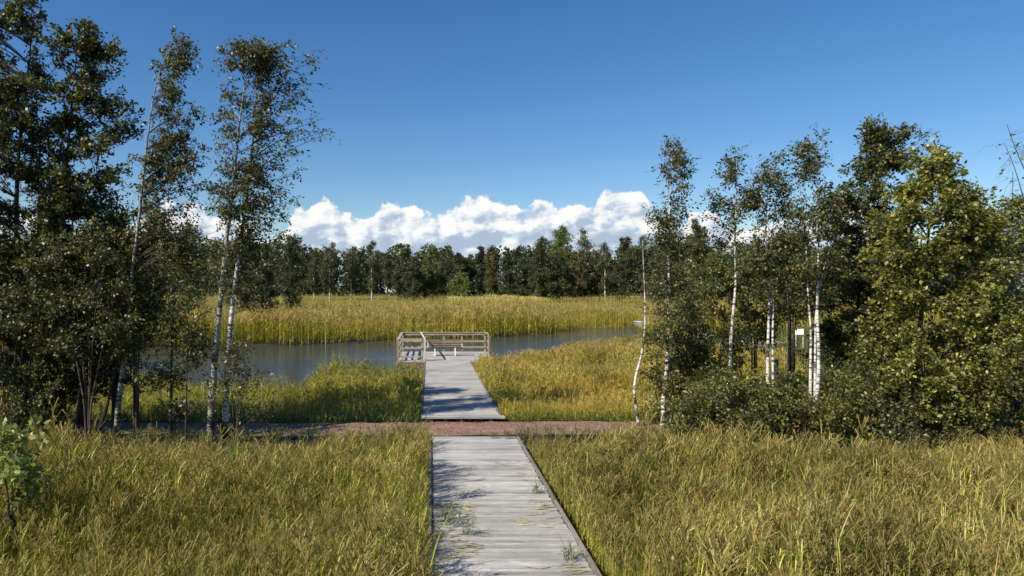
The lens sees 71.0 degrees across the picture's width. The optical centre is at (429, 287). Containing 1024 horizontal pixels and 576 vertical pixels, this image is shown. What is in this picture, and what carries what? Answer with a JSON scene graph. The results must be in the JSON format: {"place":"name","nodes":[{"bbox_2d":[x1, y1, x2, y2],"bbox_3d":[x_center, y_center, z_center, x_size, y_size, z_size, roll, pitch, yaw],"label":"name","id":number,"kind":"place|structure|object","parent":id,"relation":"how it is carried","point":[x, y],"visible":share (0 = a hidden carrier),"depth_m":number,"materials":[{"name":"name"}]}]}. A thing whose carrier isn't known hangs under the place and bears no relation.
{"place":"outdoors","nodes":[
{"label":"outdoors","id":0,"kind":"place"},
{"bbox_2d":[172,289,215,444],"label":"rowan tree","id":1,"kind":"object","parent":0,"point":[192,337],"visible":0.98,"depth_m":16.82,"materials":[{"name":"green plant"}]},
{"bbox_2d":[197,332,281,443],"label":"shrub","id":2,"kind":"object","parent":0,"point":[235,350],"visible":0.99,"depth_m":16.76,"materials":[{"name":"green plant"}]},
{"bbox_2d":[7,327,642,407],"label":"water","id":3,"kind":"structure","parent":0,"point":[293,361],"depth_m":46.84,"materials":[{"name":"blue liquid"}]},
{"bbox_2d":[445,293,554,305],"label":"dry grass","id":4,"kind":"structure","parent":0,"point":[510,298],"depth_m":113.82,"materials":[{"name":"plant"}]},
{"bbox_2d":[0,287,1023,575],"bbox_3d":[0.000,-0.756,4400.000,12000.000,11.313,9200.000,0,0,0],"label":"ground","id":5,"kind":"structure","parent":0,"point":[296,441],"depth_m":25.25,"materials":[{"name":"brown soil"}]},
{"bbox_2d":[7,229,44,298],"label":"alder tree","id":6,"kind":"object","parent":5,"relation":"on","point":[35,233],"visible":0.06,"depth_m":65.78,"materials":[{"name":"green plant"}]},
{"bbox_2d":[0,414,57,575],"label":"willow sapling","id":7,"kind":"object","parent":5,"relation":"on","point":[24,474],"visible":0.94,"depth_m":9.40,"materials":[{"name":"green plant"}]},
{"bbox_2d":[0,0,94,428],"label":"alder tree","id":8,"kind":"object","parent":5,"relation":"on","point":[10,102],"visible":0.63,"depth_m":17.48,"materials":[{"name":"green plant"}]},
{"bbox_2d":[0,224,99,438],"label":"alder bush","id":9,"kind":"object","parent":5,"relation":"on","point":[17,252],"visible":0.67,"depth_m":16.82,"materials":[{"name":"green plant"}]},
{"bbox_2d":[0,179,108,429],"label":"alder bush","id":10,"kind":"object","parent":5,"relation":"on","point":[73,393],"visible":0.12,"depth_m":18.31,"materials":[{"name":"green plant"}]},
{"bbox_2d":[22,213,151,449],"bbox_3d":[-8.002,1.074,16.495,3.061,5.707,2.371,0,0,34],"label":"alder bush","id":11,"kind":"object","parent":5,"relation":"on","point":[93,333],"visible":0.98,"depth_m":16.43,"materials":[{"name":"green plant"}]},
{"bbox_2d":[12,16,171,431],"bbox_3d":[-8.550,-1.590,17.996,3.549,10.558,3.359,0,0,-37],"label":"alder tree","id":12,"kind":"object","parent":5,"relation":"on","point":[69,197],"visible":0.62,"depth_m":17.66,"materials":[{"name":"green plant"}]},
{"bbox_2d":[50,273,172,438],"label":"alder tree","id":13,"kind":"object","parent":5,"relation":"on","point":[120,300],"visible":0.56,"depth_m":17.06,"materials":[{"name":"green plant"}]},
{"bbox_2d":[68,192,161,428],"bbox_3d":[-8.066,0.585,18.294,2.644,6.192,2.465,0,0,-34],"label":"alder bush","id":14,"kind":"object","parent":5,"relation":"on","point":[113,402],"visible":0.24,"depth_m":18.18,"materials":[{"name":"green plant"}]},
{"bbox_2d":[99,228,186,432],"bbox_3d":[-7.433,1.058,17.821,2.048,5.244,2.118,0,0,43],"label":"alder bush","id":15,"kind":"object","parent":5,"relation":"on","point":[135,407],"visible":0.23,"depth_m":17.75,"materials":[{"name":"green plant"}]},
{"bbox_2d":[140,243,179,304],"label":"alder tree","id":16,"kind":"object","parent":5,"relation":"on","point":[166,301],"visible":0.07,"depth_m":69.79,"materials":[{"name":"green plant"}]},
{"bbox_2d":[111,26,220,436],"bbox_3d":[-6.432,-1.325,17.300,2.417,10.060,1.914,0,0,-35],"label":"birch tree","id":17,"kind":"object","parent":5,"relation":"on","point":[170,169],"visible":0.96,"depth_m":17.17,"materials":[{"name":"green plant"}]},
{"bbox_2d":[123,227,216,438],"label":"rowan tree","id":18,"kind":"object","parent":5,"relation":"on","point":[171,376],"visible":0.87,"depth_m":17.10,"materials":[{"name":"green plant"}]},
{"bbox_2d":[159,223,216,322],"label":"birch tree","id":19,"kind":"object","parent":5,"relation":"on","point":[199,269],"visible":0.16,"depth_m":61.66,"materials":[{"name":"green plant"}]},
{"bbox_2d":[0,351,434,421],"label":"shore grass","id":20,"kind":"structure","parent":5,"relation":"on","point":[404,388],"depth_m":23.51,"materials":[{"name":"plant"}]},
{"bbox_2d":[0,397,455,575],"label":"meadow grass","id":21,"kind":"structure","parent":5,"relation":"on","point":[105,507],"depth_m":10.14,"materials":[{"name":"plant"}]},
{"bbox_2d":[218,243,261,312],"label":"alder tree","id":22,"kind":"object","parent":5,"relation":"on","point":[230,281],"visible":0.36,"depth_m":79.44,"materials":[{"name":"green plant"}]},
{"bbox_2d":[195,33,289,442],"bbox_3d":[-4.501,-1.222,17.215,2.279,9.837,1.784,0,0,0],"label":"birch tree","id":23,"kind":"object","parent":5,"relation":"on","point":[256,56],"visible":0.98,"depth_m":17.02,"materials":[{"name":"green plant"}]},
{"bbox_2d":[252,241,284,311],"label":"alder tree","id":24,"kind":"object","parent":5,"relation":"on","point":[267,278],"visible":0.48,"depth_m":81.75,"materials":[{"name":"green plant"}]},
{"bbox_2d":[221,39,340,437],"bbox_3d":[-3.641,-1.272,17.388,2.680,9.918,1.795,0,0,-26],"label":"birch tree","id":25,"kind":"object","parent":5,"relation":"on","point":[225,418],"visible":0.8,"depth_m":17.27,"materials":[{"name":"green plant"}]},
{"bbox_2d":[269,236,310,312],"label":"alder tree","id":26,"kind":"object","parent":5,"relation":"on","point":[292,298],"visible":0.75,"depth_m":73.76,"materials":[{"name":"green plant"}]},
{"bbox_2d":[306,250,324,296],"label":"birch tree","id":27,"kind":"object","parent":5,"relation":"on","point":[313,269],"visible":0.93,"depth_m":127.48,"materials":[{"name":"green plant"}]},
{"bbox_2d":[316,242,339,300],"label":"birch tree","id":28,"kind":"object","parent":5,"relation":"on","point":[332,251],"visible":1,"depth_m":125.56,"materials":[{"name":"green plant"}]},
{"bbox_2d":[339,245,362,296],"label":"birch tree","id":29,"kind":"object","parent":5,"relation":"on","point":[354,268],"visible":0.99,"depth_m":129.82,"materials":[{"name":"green plant"}]},
{"bbox_2d":[362,240,386,299],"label":"birch tree","id":30,"kind":"object","parent":5,"relation":"on","point":[372,262],"visible":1,"depth_m":126.72,"materials":[{"name":"green plant"}]},
{"bbox_2d":[380,251,394,296],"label":"alder tree","id":31,"kind":"object","parent":5,"relation":"on","point":[387,272],"visible":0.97,"depth_m":139.77,"materials":[{"name":"green plant"}]},
{"bbox_2d":[390,246,412,297],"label":"alder tree","id":32,"kind":"object","parent":5,"relation":"on","point":[404,254],"visible":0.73,"depth_m":131.49,"materials":[{"name":"green plant"}]},
{"bbox_2d":[399,255,430,300],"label":"alder tree","id":33,"kind":"object","parent":5,"relation":"on","point":[413,287],"visible":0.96,"depth_m":123.75,"materials":[{"name":"green plant"}]},
{"bbox_2d":[419,264,441,300],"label":"alder tree","id":34,"kind":"object","parent":5,"relation":"on","point":[432,285],"visible":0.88,"depth_m":125.39,"materials":[{"name":"green plant"}]},
{"bbox_2d":[419,245,448,296],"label":"tree","id":35,"kind":"object","parent":5,"relation":"on","point":[431,256],"visible":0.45,"depth_m":137.79,"materials":[{"name":"green plant"}]},
{"bbox_2d":[435,245,457,295],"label":"birch tree","id":36,"kind":"object","parent":5,"relation":"on","point":[447,264],"visible":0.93,"depth_m":126.70,"materials":[{"name":"green plant"}]},
{"bbox_2d":[397,332,504,421],"bbox_3d":[0.802,3.800,29.250,4.785,2.800,20.000,0,0,0],"label":"viewing dock","id":37,"kind":"object","parent":5,"relation":"on","point":[452,379],"visible":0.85,"depth_m":26.64,"materials":[{"name":"grey wood"}]},
{"bbox_2d":[427,340,462,355],"bbox_3d":[0.780,3.072,36.675,1.810,0.853,0.600,0,0,0],"label":"park bench","id":38,"kind":"object","parent":37,"relation":"on","point":[454,345],"visible":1,"depth_m":36.46,"materials":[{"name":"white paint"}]},
{"bbox_2d":[449,252,469,294],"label":"alder tree","id":39,"kind":"object","parent":5,"relation":"on","point":[461,263],"visible":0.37,"depth_m":132.65,"materials":[{"name":"green plant"}]},
{"bbox_2d":[446,271,476,297],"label":"willow bush","id":40,"kind":"object","parent":5,"relation":"on","point":[459,287],"visible":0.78,"depth_m":121.29,"materials":[{"name":"green plant"}]},
{"bbox_2d":[462,252,478,296],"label":"alder tree","id":41,"kind":"object","parent":5,"relation":"on","point":[472,271],"visible":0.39,"depth_m":135.37,"materials":[{"name":"green plant"}]},
{"bbox_2d":[10,407,935,448],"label":"verge grass","id":42,"kind":"structure","parent":5,"relation":"on","point":[348,420],"depth_m":18.92,"materials":[{"name":"plant"}]},
{"bbox_2d":[472,244,486,296],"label":"tree","id":43,"kind":"object","parent":5,"relation":"on","point":[479,259],"visible":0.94,"depth_m":133.69,"materials":[{"name":"green plant"}]},
{"bbox_2d":[483,245,501,295],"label":"alder tree","id":44,"kind":"object","parent":5,"relation":"on","point":[491,266],"visible":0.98,"depth_m":129.64,"materials":[{"name":"green plant"}]},
{"bbox_2d":[496,252,517,295],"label":"alder tree","id":45,"kind":"object","parent":5,"relation":"on","point":[507,277],"visible":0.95,"depth_m":127.59,"materials":[{"name":"green plant"}]},
{"bbox_2d":[0,290,1016,350],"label":"reed bed","id":46,"kind":"object","parent":5,"relation":"on","point":[348,319],"visible":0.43,"depth_m":62.44,"materials":[{"name":"plant"}]},
{"bbox_2d":[428,436,601,575],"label":"boardwalk","id":47,"kind":"structure","parent":5,"relation":"on","point":[463,468],"depth_m":10.94,"materials":[{"name":"grey wood"}]},
{"bbox_2d":[437,492,470,526],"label":"grass tuft","id":48,"kind":"object","parent":47,"relation":"on","point":[451,519],"visible":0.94,"depth_m":10.50,"materials":[{"name":"plant"}]},
{"bbox_2d":[459,509,479,535],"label":"grass tuft","id":49,"kind":"object","parent":47,"relation":"on","point":[468,528],"visible":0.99,"depth_m":10.09,"materials":[{"name":"plant"}]},
{"bbox_2d":[425,383,593,575],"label":"reed litter","id":50,"kind":"object","parent":47,"relation":"on","point":[579,570],"visible":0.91,"depth_m":10.02,"materials":[{"name":"plant"}]},
{"bbox_2d":[558,534,587,561],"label":"grass tuft","id":51,"kind":"object","parent":47,"relation":"on","point":[568,551],"visible":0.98,"depth_m":9.13,"materials":[{"name":"plant"}]},
{"bbox_2d":[511,248,520,294],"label":"spruce tree","id":52,"kind":"object","parent":5,"relation":"on","point":[515,260],"visible":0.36,"depth_m":139.61,"materials":[{"name":"green plant"}]},
{"bbox_2d":[12,234,1022,295],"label":"distant wood","id":53,"kind":"object","parent":5,"relation":"on","point":[592,287],"visible":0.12,"depth_m":151.49,"materials":[{"name":"green plant"}]},
{"bbox_2d":[512,256,535,296],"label":"alder tree","id":54,"kind":"object","parent":5,"relation":"on","point":[522,278],"visible":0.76,"depth_m":123.41,"materials":[{"name":"green plant"}]},
{"bbox_2d":[521,236,554,297],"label":"alder tree","id":55,"kind":"object","parent":5,"relation":"on","point":[539,277],"visible":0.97,"depth_m":119.32,"materials":[{"name":"green plant"}]},
{"bbox_2d":[543,254,567,301],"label":"alder tree","id":56,"kind":"object","parent":5,"relation":"on","point":[552,279],"visible":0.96,"depth_m":118.54,"materials":[{"name":"green plant"}]},
{"bbox_2d":[544,225,577,293],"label":"aspen tree","id":57,"kind":"object","parent":5,"relation":"on","point":[557,247],"visible":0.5,"depth_m":139.22,"materials":[{"name":"green plant"}]},
{"bbox_2d":[563,253,594,300],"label":"birch tree","id":58,"kind":"object","parent":5,"relation":"on","point":[578,284],"visible":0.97,"depth_m":121.15,"materials":[{"name":"green plant"}]},
{"bbox_2d":[573,228,598,281],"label":"birch tree","id":59,"kind":"object","parent":5,"relation":"on","point":[583,241],"visible":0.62,"depth_m":131.39,"materials":[{"name":"green plant"}]},
{"bbox_2d":[591,242,615,297],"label":"birch tree","id":60,"kind":"object","parent":5,"relation":"on","point":[601,262],"visible":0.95,"depth_m":129.76,"materials":[{"name":"green plant"}]},
{"bbox_2d":[608,234,640,299],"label":"alder tree","id":61,"kind":"object","parent":5,"relation":"on","point":[626,287],"visible":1,"depth_m":117.47,"materials":[{"name":"green plant"}]},
{"bbox_2d":[614,240,663,425],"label":"birch sapling","id":62,"kind":"object","parent":5,"relation":"on","point":[634,391],"visible":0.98,"depth_m":18.42,"materials":[{"name":"white plant"}]},
{"bbox_2d":[630,235,651,301],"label":"birch tree","id":63,"kind":"object","parent":5,"relation":"on","point":[647,269],"visible":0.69,"depth_m":117.50,"materials":[{"name":"green plant"}]},
{"bbox_2d":[640,255,677,304],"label":"alder tree","id":64,"kind":"object","parent":5,"relation":"on","point":[655,267],"visible":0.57,"depth_m":103.37,"materials":[{"name":"green plant"}]},
{"bbox_2d":[630,356,692,427],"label":"birch bush","id":65,"kind":"object","parent":5,"relation":"on","point":[655,418],"visible":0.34,"depth_m":18.85,"materials":[{"name":"green plant"}]},
{"bbox_2d":[625,135,701,428],"bbox_3d":[6.099,-0.109,18.222,1.708,7.596,1.552,0,0,-35],"label":"birch tree","id":66,"kind":"object","parent":5,"relation":"on","point":[667,334],"visible":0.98,"depth_m":18.14,"materials":[{"name":"green plant"}]},
{"bbox_2d":[472,332,864,420],"bbox_3d":[7.547,3.267,29.544,11.966,2.726,20.669,0,0,0],"label":"reed bed","id":67,"kind":"object","parent":5,"relation":"on","point":[580,376],"visible":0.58,"depth_m":25.16,"materials":[{"name":"plant"}]},
{"bbox_2d":[658,294,719,398],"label":"birch sapling","id":68,"kind":"object","parent":5,"relation":"on","point":[678,348],"visible":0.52,"depth_m":18.98,"materials":[{"name":"green plant"}]},
{"bbox_2d":[643,370,735,450],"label":"birch bush","id":69,"kind":"object","parent":5,"relation":"on","point":[693,400],"visible":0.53,"depth_m":17.13,"materials":[{"name":"green plant"}]},
{"bbox_2d":[645,322,739,424],"bbox_3d":[7.131,2.656,19.010,2.447,3.492,2.213,0,0,0],"label":"birch bush","id":70,"kind":"object","parent":5,"relation":"on","point":[701,346],"visible":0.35,"depth_m":18.80,"materials":[{"name":"green plant"}]},
{"bbox_2d":[676,218,717,303],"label":"alder tree","id":71,"kind":"object","parent":5,"relation":"on","point":[698,240],"visible":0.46,"depth_m":91.43,"materials":[{"name":"green plant"}]},
{"bbox_2d":[633,318,786,348],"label":"pond jetty","id":72,"kind":"object","parent":5,"relation":"on","point":[637,324],"visible":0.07,"depth_m":48.44,"materials":[{"name":"grey wood"}]},
{"bbox_2d":[672,245,770,386],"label":"birch sapling","id":73,"kind":"object","parent":5,"relation":"on","point":[715,269],"visible":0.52,"depth_m":20.81,"materials":[{"name":"green plant"}]},
{"bbox_2d":[712,239,731,302],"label":"birch tree","id":74,"kind":"object","parent":5,"relation":"on","point":[721,299],"visible":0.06,"depth_m":95.64,"materials":[{"name":"green plant"}]},
{"bbox_2d":[694,141,761,418],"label":"birch tree","id":75,"kind":"object","parent":5,"relation":"on","point":[731,177],"visible":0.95,"depth_m":18.91,"materials":[{"name":"green plant"}]},
{"bbox_2d":[677,355,796,448],"bbox_3d":[7.237,2.978,17.226,2.600,2.726,2.738,0,0,-45],"label":"birch bush","id":76,"kind":"object","parent":5,"relation":"on","point":[741,390],"visible":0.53,"depth_m":16.97,"materials":[{"name":"green plant"}]},
{"bbox_2d":[724,242,770,305],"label":"alder tree","id":77,"kind":"object","parent":5,"relation":"on","point":[744,251],"visible":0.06,"depth_m":87.31,"materials":[{"name":"green plant"}]},
{"bbox_2d":[720,251,803,396],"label":"birch sapling","id":78,"kind":"object","parent":5,"relation":"on","point":[779,305],"visible":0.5,"depth_m":21.84,"materials":[{"name":"green plant"}]},
{"bbox_2d":[724,148,810,400],"bbox_3d":[8.916,0.023,18.593,2.116,7.319,1.517,0,0,-7],"label":"birch tree","id":79,"kind":"object","parent":5,"relation":"on","point":[750,194],"visible":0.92,"depth_m":18.49,"materials":[{"name":"green plant"}]},
{"bbox_2d":[725,375,810,447],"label":"birch bush","id":80,"kind":"object","parent":5,"relation":"on","point":[781,407],"visible":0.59,"depth_m":16.88,"materials":[{"name":"green plant"}]},
{"bbox_2d":[525,409,1023,575],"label":"meadow grass","id":81,"kind":"structure","parent":5,"relation":"on","point":[699,507],"depth_m":9.88,"materials":[{"name":"plant"}]},
{"bbox_2d":[771,359,780,379],"bbox_3d":[11.685,3.282,24.000,0.240,1.776,0.200,0,0,0],"label":"wooden post","id":82,"kind":"object","parent":5,"relation":"on","point":[776,363],"visible":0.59,"depth_m":23.94,"materials":[{"name":"grey wood"}]},
{"bbox_2d":[738,366,834,422],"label":"birch bush","id":83,"kind":"object","parent":5,"relation":"on","point":[796,375],"visible":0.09,"depth_m":19.18,"materials":[{"name":"green plant"}]},
{"bbox_2d":[768,220,812,384],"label":"birch tree","id":84,"kind":"object","parent":5,"relation":"on","point":[787,295],"visible":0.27,"depth_m":20.47,"materials":[{"name":"green plant"}]},
{"bbox_2d":[763,232,832,378],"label":"birch sapling","id":85,"kind":"object","parent":5,"relation":"on","point":[801,316],"visible":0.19,"depth_m":22.86,"materials":[{"name":"green plant"}]},
{"bbox_2d":[795,329,803,348],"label":"information sign","id":86,"kind":"object","parent":5,"relation":"on","point":[799,332],"visible":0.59,"depth_m":45.50,"materials":[{"name":"white paint"}]},
{"bbox_2d":[775,384,855,451],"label":"birch bush","id":87,"kind":"object","parent":5,"relation":"on","point":[816,424],"visible":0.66,"depth_m":16.82,"materials":[{"name":"green plant"}]},
{"bbox_2d":[777,123,856,422],"bbox_3d":[9.831,-0.215,18.025,1.954,7.808,1.776,0,0,0],"label":"birch tree","id":88,"kind":"object","parent":5,"relation":"on","point":[808,166],"visible":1,"depth_m":17.91,"materials":[{"name":"green plant"}]},
{"bbox_2d":[626,320,1023,419],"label":"meadow grass","id":89,"kind":"structure","parent":5,"relation":"on","point":[796,341],"depth_m":40.92,"materials":[{"name":"plant"}]},
{"bbox_2d":[787,362,876,427],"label":"birch bush","id":90,"kind":"object","parent":5,"relation":"on","point":[824,382],"visible":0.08,"depth_m":18.62,"materials":[{"name":"green plant"}]},
{"bbox_2d":[819,242,856,318],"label":"alder tree","id":91,"kind":"object","parent":5,"relation":"on","point":[831,264],"visible":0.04,"depth_m":77.78,"materials":[{"name":"green plant"}]},
{"bbox_2d":[790,258,896,399],"bbox_3d":[12.446,1.467,20.921,2.979,5.454,2.564,0,0,0],"label":"alder bush","id":92,"kind":"object","parent":5,"relation":"on","point":[824,309],"visible":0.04,"depth_m":21.13,"materials":[{"name":"green plant"}]},
{"bbox_2d":[830,257,885,375],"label":"tree","id":93,"kind":"object","parent":5,"relation":"on","point":[856,277],"visible":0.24,"depth_m":19.57,"materials":[{"name":"green plant"}]},
{"bbox_2d":[797,113,925,404],"bbox_3d":[11.906,-0.578,19.437,3.500,8.579,2.757,0,0,0],"label":"alder tree","id":94,"kind":"object","parent":5,"relation":"on","point":[885,155],"visible":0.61,"depth_m":19.42,"materials":[{"name":"green plant"}]},
{"bbox_2d":[819,342,924,448],"bbox_3d":[10.700,2.855,17.289,2.387,3.097,2.031,0,0,0],"label":"alder bush","id":95,"kind":"object","parent":5,"relation":"on","point":[861,397],"visible":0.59,"depth_m":17.13,"materials":[{"name":"green plant"}]},
{"bbox_2d":[874,236,955,318],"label":"alder tree","id":96,"kind":"object","parent":5,"relation":"on","point":[930,279],"depth_m":74.14,"materials":[{"name":"green plant"}]},
{"bbox_2d":[849,366,985,455],"bbox_3d":[11.366,3.026,16.715,3.002,2.526,2.377,0,0,0],"label":"alder bush","id":97,"kind":"object","parent":5,"relation":"on","point":[913,408],"visible":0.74,"depth_m":16.51,"materials":[{"name":"green plant"}]},
{"bbox_2d":[906,124,939,244],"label":"birch tree","id":98,"kind":"object","parent":5,"relation":"on","point":[919,132],"visible":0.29,"depth_m":21.92,"materials":[{"name":"green plant"}]},
{"bbox_2d":[834,132,1023,446],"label":"alder tree","id":99,"kind":"object","parent":5,"relation":"on","point":[965,239],"visible":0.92,"depth_m":16.62,"materials":[{"name":"green plant"}]},
{"bbox_2d":[900,385,1007,450],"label":"alder bush","id":100,"kind":"object","parent":5,"relation":"on","point":[974,428],"visible":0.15,"depth_m":16.21,"materials":[{"name":"green plant"}]},
{"bbox_2d":[926,278,1023,449],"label":"alder bush","id":101,"kind":"object","parent":5,"relation":"on","point":[1011,362],"visible":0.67,"depth_m":16.34,"materials":[{"name":"green plant"}]},
{"bbox_2d":[937,242,1019,300],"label":"alder tree","id":102,"kind":"object","parent":5,"relation":"on","point":[972,269],"visible":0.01,"depth_m":75.99,"materials":[{"name":"green plant"}]},
{"bbox_2d":[952,182,1023,398],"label":"alder tree","id":103,"kind":"object","parent":5,"relation":"on","point":[1015,205],"visible":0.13,"depth_m":23.91,"materials":[{"name":"green plant"}]},
{"bbox_2d":[971,125,1023,205],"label":"birch tree","id":104,"kind":"object","parent":5,"relation":"on","point":[1020,159],"visible":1,"depth_m":17.06,"materials":[{"name":"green plant"}]},
{"bbox_2d":[987,208,1023,419],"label":"willow tree","id":105,"kind":"object","parent":5,"relation":"on","point":[1017,236],"visible":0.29,"depth_m":18.36,"materials":[{"name":"green plant"}]},
{"bbox_2d":[0,0,1023,285],"label":"sky","id":106,"kind":"structure","parent":0,"point":[463,125],"materials":[{"name":"blue"}]},
{"bbox_2d":[15,421,1015,436],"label":"gravel path","id":107,"kind":"structure","parent":0,"point":[461,428],"depth_m":18.34,"materials":[{"name":"brown gravel"}]},
{"bbox_2d":[907,503,1023,571],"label":"dry grass","id":108,"kind":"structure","parent":0,"point":[977,525],"depth_m":9.01,"materials":[{"name":"plant"}]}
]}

